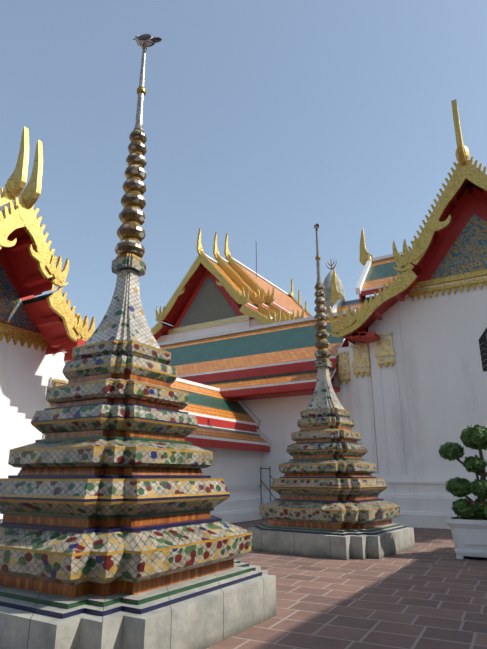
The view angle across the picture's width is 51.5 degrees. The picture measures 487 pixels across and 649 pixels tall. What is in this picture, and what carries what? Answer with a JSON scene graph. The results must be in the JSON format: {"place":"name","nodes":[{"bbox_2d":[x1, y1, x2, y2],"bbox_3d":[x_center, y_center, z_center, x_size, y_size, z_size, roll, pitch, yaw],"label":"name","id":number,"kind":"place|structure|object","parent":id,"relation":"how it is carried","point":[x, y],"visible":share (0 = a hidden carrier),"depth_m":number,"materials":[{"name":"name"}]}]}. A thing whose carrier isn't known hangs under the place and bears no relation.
{"place":"outdoors","nodes":[
{"label":"outdoors","id":0,"kind":"place"},
{"bbox_2d":[0,0,486,352],"label":"sky","id":1,"kind":"structure","parent":0,"point":[266,122],"materials":[{"name":"blue"}]},
{"bbox_2d":[207,519,486,648],"bbox_3d":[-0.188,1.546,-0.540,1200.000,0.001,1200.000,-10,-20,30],"label":"ground","id":2,"kind":"structure","parent":0,"point":[428,590],"depth_m":6.92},
{"bbox_2d":[0,126,271,522],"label":"temple building","id":3,"kind":"structure","parent":2,"relation":"on","point":[39,335],"depth_m":13.99,"materials":[{"name":"white paint"}]},
{"bbox_2d":[0,46,275,648],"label":"chedi","id":4,"kind":"structure","parent":2,"relation":"on","point":[114,534],"depth_m":5.59,"materials":[{"name":"multicoloured stone"}]},
{"bbox_2d":[133,34,161,46],"bbox_3d":[-1.652,-4.868,8.646,0.538,0.269,0.200,-3,-17,11],"label":"pigeon on spire","id":5,"kind":"object","parent":4,"relation":"on","point":[146,40],"visible":0.96,"depth_m":8.59,"materials":[{"name":"grey"}]},
{"bbox_2d":[151,228,311,342],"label":"temple roof","id":6,"kind":"structure","parent":2,"relation":"on","point":[218,293],"depth_m":51.08,"materials":[{"name":"orange paint"}]},
{"bbox_2d":[158,309,355,518],"bbox_3d":[-0.499,4.667,25.887,52.000,9.300,6.700,-10,-20,30],"label":"cloister gallery","id":7,"kind":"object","parent":2,"relation":"on","point":[266,374],"visible":0.23,"depth_m":22.80,"materials":[{"name":"white paint"}]},
{"bbox_2d":[260,466,274,518],"bbox_3d":[1.372,6.804,20.423,1.554,2.050,0.035,-10,-20,30],"label":"iron trestle","id":8,"kind":"object","parent":2,"relation":"on","point":[264,484],"visible":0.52,"depth_m":20.77,"materials":[{"name":"grey metal"}]},
{"bbox_2d":[248,229,414,559],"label":"chedi","id":9,"kind":"structure","parent":2,"relation":"on","point":[328,487],"depth_m":11.83,"materials":[{"name":"multicoloured stone"}]},
{"bbox_2d":[323,260,344,313],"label":"spire","id":10,"kind":"structure","parent":2,"relation":"on","point":[327,288],"depth_m":32.94,"materials":[{"name":"grey stone"}]},
{"bbox_2d":[328,228,409,313],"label":"roof","id":11,"kind":"structure","parent":2,"relation":"on","point":[377,273],"depth_m":28.92,"materials":[{"name":"orange paint"}]},
{"bbox_2d":[328,99,486,528],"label":"hall","id":12,"kind":"structure","parent":2,"relation":"on","point":[410,379],"depth_m":18.67,"materials":[{"name":"white paint"}]},
{"bbox_2d":[445,516,486,558],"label":"planter","id":13,"kind":"object","parent":2,"relation":"on","point":[470,538],"visible":0.94,"depth_m":10.49,"materials":[{"name":"white paint"}]},
{"bbox_2d":[439,424,486,519],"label":"topiary tree","id":14,"kind":"object","parent":13,"relation":"in","point":[474,437],"visible":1,"depth_m":11.03,"materials":[{"name":"green plant"}]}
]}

